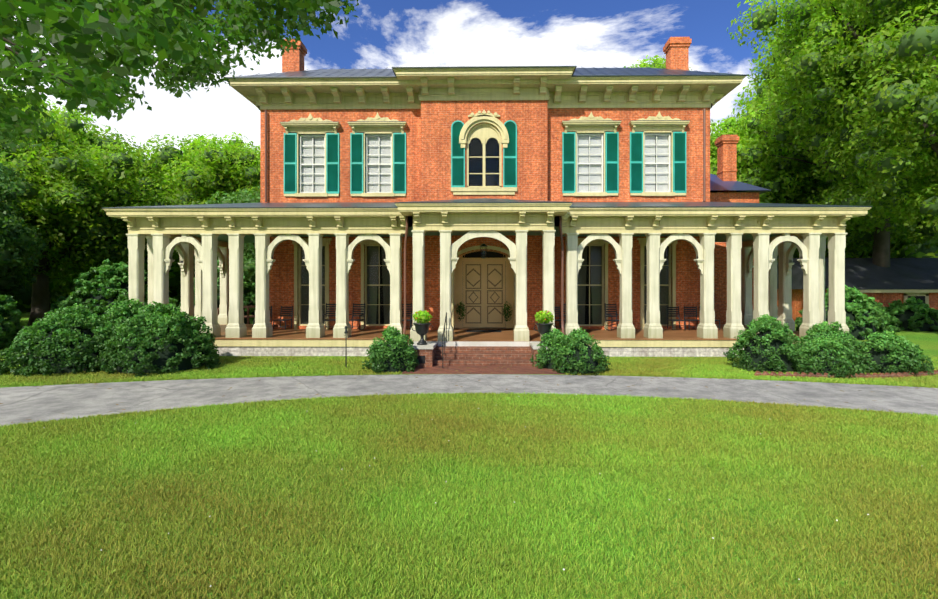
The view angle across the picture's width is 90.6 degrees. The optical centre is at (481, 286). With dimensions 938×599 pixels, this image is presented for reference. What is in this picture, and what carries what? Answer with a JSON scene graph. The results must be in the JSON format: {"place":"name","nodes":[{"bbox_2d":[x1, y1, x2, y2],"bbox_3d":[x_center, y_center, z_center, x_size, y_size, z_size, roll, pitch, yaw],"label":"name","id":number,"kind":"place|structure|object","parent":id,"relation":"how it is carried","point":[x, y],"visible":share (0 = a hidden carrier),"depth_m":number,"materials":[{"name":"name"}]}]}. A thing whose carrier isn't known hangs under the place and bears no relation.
{"place":"outdoors","nodes":[
{"label":"outdoors","id":0,"kind":"place"},
{"bbox_2d":[0,0,358,151],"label":"tree branch","id":1,"kind":"object","parent":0,"point":[75,33],"depth_m":6.35,"materials":[{"name":"green plant"}]},
{"bbox_2d":[217,305,255,323],"bbox_3d":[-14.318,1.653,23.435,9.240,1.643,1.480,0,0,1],"label":"bench","id":2,"kind":"object","parent":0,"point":[248,316],"visible":0.08,"depth_m":22.70,"materials":[{"name":"black wood"}]},
{"bbox_2d":[1,0,803,159],"label":"sky","id":3,"kind":"structure","parent":0,"point":[388,34],"materials":[{"name":"white"}]},
{"bbox_2d":[0,307,937,598],"bbox_3d":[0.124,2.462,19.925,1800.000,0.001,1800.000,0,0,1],"label":"ground","id":4,"kind":"structure","parent":0,"point":[926,341],"depth_m":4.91,"materials":[{"name":"green plant"}]},
{"bbox_2d":[0,163,46,296],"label":"tree","id":5,"kind":"object","parent":4,"relation":"on","point":[6,219],"visible":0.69,"depth_m":20.86,"materials":[{"name":"green plant"}]},
{"bbox_2d":[0,83,96,130],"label":"tree","id":6,"kind":"object","parent":4,"relation":"on","point":[45,105],"depth_m":35.74,"materials":[{"name":"green plant"}]},
{"bbox_2d":[3,82,89,127],"bbox_3d":[-37.890,-9.287,34.525,24.627,15.160,19.478,0,0,1],"label":"tree foliage","id":7,"kind":"object","parent":6,"relation":"attached to","point":[47,104],"depth_m":35.25,"materials":[{"name":"green plant"}]},
{"bbox_2d":[0,88,181,325],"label":"tree","id":8,"kind":"object","parent":4,"relation":"on","point":[76,212],"depth_m":26.39,"materials":[{"name":"green plant"}]},
{"bbox_2d":[0,297,220,376],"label":"juniper bush","id":9,"kind":"object","parent":4,"relation":"on","point":[159,317],"depth_m":13.26,"materials":[{"name":"green plant"}]},
{"bbox_2d":[0,259,255,348],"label":"shrubs","id":10,"kind":"object","parent":4,"relation":"on","point":[109,276],"depth_m":21.14,"materials":[{"name":"green plant"}]},
{"bbox_2d":[120,134,259,294],"bbox_3d":[-17.028,-3.985,33.005,13.206,12.916,12.404,0,0,1],"label":"tree","id":11,"kind":"object","parent":4,"relation":"on","point":[224,173],"depth_m":28.96,"materials":[{"name":"green plant"}]},
{"bbox_2d":[139,132,259,302],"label":"tree","id":12,"kind":"object","parent":4,"relation":"on","point":[223,137],"depth_m":41.53,"materials":[{"name":"green plant"}]},
{"bbox_2d":[145,132,259,155],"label":"tree foliage","id":13,"kind":"object","parent":12,"relation":"attached to","point":[222,139],"depth_m":41.81,"materials":[{"name":"green plant"}]},
{"bbox_2d":[205,180,259,290],"bbox_3d":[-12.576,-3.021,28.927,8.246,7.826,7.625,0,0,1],"label":"tree","id":14,"kind":"object","parent":4,"relation":"on","point":[248,199],"depth_m":26.65,"materials":[{"name":"green plant"}]},
{"bbox_2d":[362,325,419,373],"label":"boxwood","id":15,"kind":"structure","parent":4,"relation":"on","point":[389,334],"depth_m":13.39,"materials":[{"name":"green plant"}]},
{"bbox_2d":[344,312,446,367],"bbox_3d":[-2.646,1.655,14.629,3.018,1.614,1.526,0,0,1],"label":"iron rail","id":16,"kind":"object","parent":4,"relation":"on","point":[346,332],"visible":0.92,"depth_m":14.05,"materials":[{"name":"black metal"}]},
{"bbox_2d":[0,222,937,312],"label":"lit tree foliage","id":17,"kind":"object","parent":4,"relation":"on","point":[894,254],"depth_m":43.95,"materials":[{"name":"green plant"}]},
{"bbox_2d":[0,217,937,311],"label":"tree line","id":18,"kind":"object","parent":4,"relation":"on","point":[25,297],"depth_m":45.01,"materials":[{"name":"green plant"}]},
{"bbox_2d":[215,346,743,356],"bbox_3d":[0.114,2.287,19.000,25.640,0.350,7.050,0,0,1],"label":"porch foundation","id":19,"kind":"object","parent":4,"relation":"on","point":[608,351],"depth_m":16.42,"materials":[{"name":"stone"}]},
{"bbox_2d":[413,345,546,366],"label":"brick steps","id":20,"kind":"structure","parent":4,"relation":"on","point":[487,355],"depth_m":14.75,"materials":[{"name":"red brick"}]},
{"bbox_2d":[408,341,549,348],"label":"step capstones","id":21,"kind":"object","parent":20,"relation":"on","point":[433,344],"visible":0.64,"depth_m":15.37,"materials":[{"name":"grey stone"}]},
{"bbox_2d":[411,322,554,344],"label":"urn planters","id":22,"kind":"object","parent":21,"relation":"on","point":[422,330],"visible":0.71,"depth_m":14.40,"materials":[{"name":"black metal"}]},
{"bbox_2d":[413,310,553,323],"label":"potted plants","id":23,"kind":"object","parent":22,"relation":"in","point":[422,317],"depth_m":14.43,"materials":[{"name":"green plant"}]},
{"bbox_2d":[402,365,563,373],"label":"brick pavement","id":24,"kind":"structure","parent":4,"relation":"on","point":[434,369],"depth_m":13.58,"materials":[{"name":"red brick"}]},
{"bbox_2d":[260,37,758,329],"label":"brick house walls","id":25,"kind":"structure","parent":4,"relation":"on","point":[540,129],"depth_m":19.86,"materials":[{"name":"red brick"}]},
{"bbox_2d":[454,250,513,328],"bbox_3d":[0.125,-0.009,20.026,2.640,3.640,1.000,0,0,1],"label":"door surround","id":26,"kind":"object","parent":25,"relation":"attached to","point":[494,278],"visible":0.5,"depth_m":20.44,"materials":[{"name":"paint"}]},
{"bbox_2d":[456,301,511,321],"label":"fern leaves","id":27,"kind":"object","parent":26,"relation":"attached to","point":[463,309],"visible":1,"depth_m":19.90,"materials":[{"name":"green plant"}]},
{"bbox_2d":[466,264,502,322],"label":"front door mouldings","id":28,"kind":"object","parent":26,"relation":"attached to","point":[487,293],"visible":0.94,"depth_m":20.41,"materials":[{"name":"paint"}]},
{"bbox_2d":[284,120,685,193],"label":"window shutters","id":29,"kind":"object","parent":25,"relation":"attached to","point":[509,163],"depth_m":19.83,"materials":[{"name":"teal wood"}]},
{"bbox_2d":[302,136,667,191],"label":"curtains","id":30,"kind":"object","parent":25,"relation":"attached to","point":[373,181],"depth_m":20.19,"materials":[{"name":"white fabric"}]},
{"bbox_2d":[301,246,668,323],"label":"windows","id":31,"kind":"structure","parent":25,"relation":"attached to","point":[596,276],"depth_m":20.20,"materials":[{"name":"black glass"}]},
{"bbox_2d":[299,133,670,192],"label":"window sashes","id":32,"kind":"object","parent":25,"relation":"attached to","point":[390,135],"depth_m":20.05,"materials":[{"name":"white wood"}]},
{"bbox_2d":[301,135,668,323],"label":"window glass panes","id":33,"kind":"object","parent":25,"relation":"attached to","point":[491,185],"visible":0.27,"depth_m":20.02,"materials":[{"name":"grey"}]},
{"bbox_2d":[235,66,737,76],"bbox_3d":[0.182,-9.495,25.200,21.320,1.792,13.450,0,0,1],"label":"metal roof","id":34,"kind":"object","parent":25,"relation":"on","point":[322,72],"visible":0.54,"depth_m":20.06,"materials":[{"name":"grey metal"}]},
{"bbox_2d":[103,67,870,346],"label":"house trim","id":35,"kind":"structure","parent":25,"relation":"attached to","point":[554,87],"depth_m":18.93,"materials":[{"name":"beige paint"}]},
{"bbox_2d":[102,66,871,208],"bbox_3d":[0.163,-5.746,23.480,26.480,6.055,16.890,0,0,1],"label":"roof edge flashing","id":36,"kind":"object","parent":35,"relation":"on","point":[395,76],"visible":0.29,"depth_m":18.42,"materials":[{"name":"grey metal"}]},
{"bbox_2d":[104,198,850,207],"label":"porch roof","id":37,"kind":"structure","parent":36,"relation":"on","point":[392,204],"depth_m":17.21,"materials":[{"name":"grey metal"}]},
{"bbox_2d":[215,324,798,341],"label":"porch floor boards","id":38,"kind":"object","parent":35,"relation":"on","point":[461,334],"visible":0.25,"depth_m":17.27,"materials":[{"name":"brown wood"}]},
{"bbox_2d":[416,251,503,363],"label":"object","id":39,"kind":"object","parent":38,"relation":"on","point":[477,254],"visible":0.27,"depth_m":20.48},
{"bbox_2d":[265,108,705,334],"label":"downspouts","id":40,"kind":"object","parent":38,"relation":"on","point":[560,222],"visible":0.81,"depth_m":16.40,"materials":[{"name":"brown metal"}]},
{"bbox_2d":[253,303,719,330],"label":"porch chairs","id":41,"kind":"object","parent":38,"relation":"on","point":[559,319],"visible":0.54,"depth_m":19.57,"materials":[{"name":"paint"}]},
{"bbox_2d":[126,230,848,340],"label":"porch columns","id":42,"kind":"structure","parent":38,"relation":"on","point":[763,252],"depth_m":16.50,"materials":[{"name":"paint"}]},
{"bbox_2d":[338,120,689,124],"bbox_3d":[0.122,-7.001,19.768,17.350,0.025,0.315,0,0,1],"label":"window hood flashing","id":43,"kind":"object","parent":35,"relation":"on","point":[603,120],"depth_m":19.55,"materials":[{"name":"beige metal"}]},
{"bbox_2d":[193,227,781,242],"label":"porch ceiling boards","id":44,"kind":"object","parent":25,"relation":"attached to","point":[718,238],"depth_m":19.50,"materials":[{"name":"beige wood"}]},
{"bbox_2d":[376,136,655,326],"bbox_3d":[0.188,-2.603,25.725,18.620,9.730,9.800,0,0,1],"label":"window glass","id":45,"kind":"object","parent":25,"relation":"attached to","point":[491,147],"depth_m":20.82,"materials":[{"name":"black glass"}]},
{"bbox_2d":[710,174,770,193],"bbox_3d":[11.329,-5.980,29.402,7.000,2.143,11.600,0,0,1],"label":"roof","id":46,"kind":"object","parent":25,"relation":"on","point":[716,183],"visible":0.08,"depth_m":24.17,"materials":[{"name":"metal"}]},
{"bbox_2d":[529,327,610,375],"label":"boxwood","id":47,"kind":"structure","parent":4,"relation":"on","point":[567,344],"depth_m":13.30,"materials":[{"name":"green plant"}]},
{"bbox_2d":[624,55,714,148],"bbox_3d":[14.355,-8.529,39.551,9.799,21.996,10.057,0,0,1],"label":"tree","id":48,"kind":"object","parent":4,"relation":"on","point":[657,66],"depth_m":38.29,"materials":[{"name":"green plant"}]},
{"bbox_2d":[710,109,849,241],"bbox_3d":[21.448,-5.861,37.964,12.732,16.669,12.268,0,0,1],"label":"tree","id":49,"kind":"object","parent":4,"relation":"on","point":[756,141],"depth_m":34.00,"materials":[{"name":"green plant"}]},
{"bbox_2d":[728,76,917,257],"bbox_3d":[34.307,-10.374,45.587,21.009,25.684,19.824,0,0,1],"label":"tree","id":50,"kind":"object","parent":4,"relation":"on","point":[747,102],"depth_m":44.59,"materials":[{"name":"green plant"}]},
{"bbox_2d":[723,314,934,378],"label":"bushes","id":51,"kind":"object","parent":4,"relation":"on","point":[847,346],"depth_m":13.23,"materials":[{"name":"green plant"}]},
{"bbox_2d":[726,0,937,231],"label":"tree","id":52,"kind":"object","parent":4,"relation":"on","point":[931,77],"depth_m":22.64,"materials":[{"name":"green plant"}]},
{"bbox_2d":[746,0,937,266],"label":"tree","id":53,"kind":"object","parent":4,"relation":"on","point":[803,146],"depth_m":31.22,"materials":[{"name":"green plant"}]},
{"bbox_2d":[754,370,937,378],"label":"mulch bed","id":54,"kind":"object","parent":4,"relation":"on","point":[864,376],"visible":0.35,"depth_m":12.55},
{"bbox_2d":[777,289,937,321],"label":"brick wall","id":55,"kind":"structure","parent":4,"relation":"on","point":[885,299],"depth_m":28.66,"materials":[{"name":"red brick"}]},
{"bbox_2d":[777,258,937,289],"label":"neighboring building","id":56,"kind":"structure","parent":55,"relation":"on","point":[903,273],"depth_m":30.38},
{"bbox_2d":[858,289,937,303],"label":"outbuilding trim","id":57,"kind":"structure","parent":55,"relation":"attached to","point":[909,292],"depth_m":28.21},
{"bbox_2d":[795,285,937,339],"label":"shrubs","id":58,"kind":"object","parent":4,"relation":"on","point":[879,317],"depth_m":22.82,"materials":[{"name":"green plant"}]},
{"bbox_2d":[0,374,937,426],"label":"driveway","id":59,"kind":"structure","parent":0,"point":[34,403],"depth_m":10.99,"materials":[{"name":"concrete"}]},
{"bbox_2d":[480,244,486,258],"bbox_3d":[0.092,-1.599,17.026,0.280,1.120,0.242,0,0,1],"label":"hanging lantern","id":60,"kind":"object","parent":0,"point":[484,245],"visible":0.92,"depth_m":17.00,"materials":[{"name":"black metal"}]},
{"bbox_2d":[908,296,924,304],"bbox_3d":[26.821,1.512,28.611,1.100,1.900,0.020,0,0,1],"label":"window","id":61,"kind":"structure","parent":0,"point":[922,298],"depth_m":28.60,"materials":[{"name":"black glass"}]}
]}

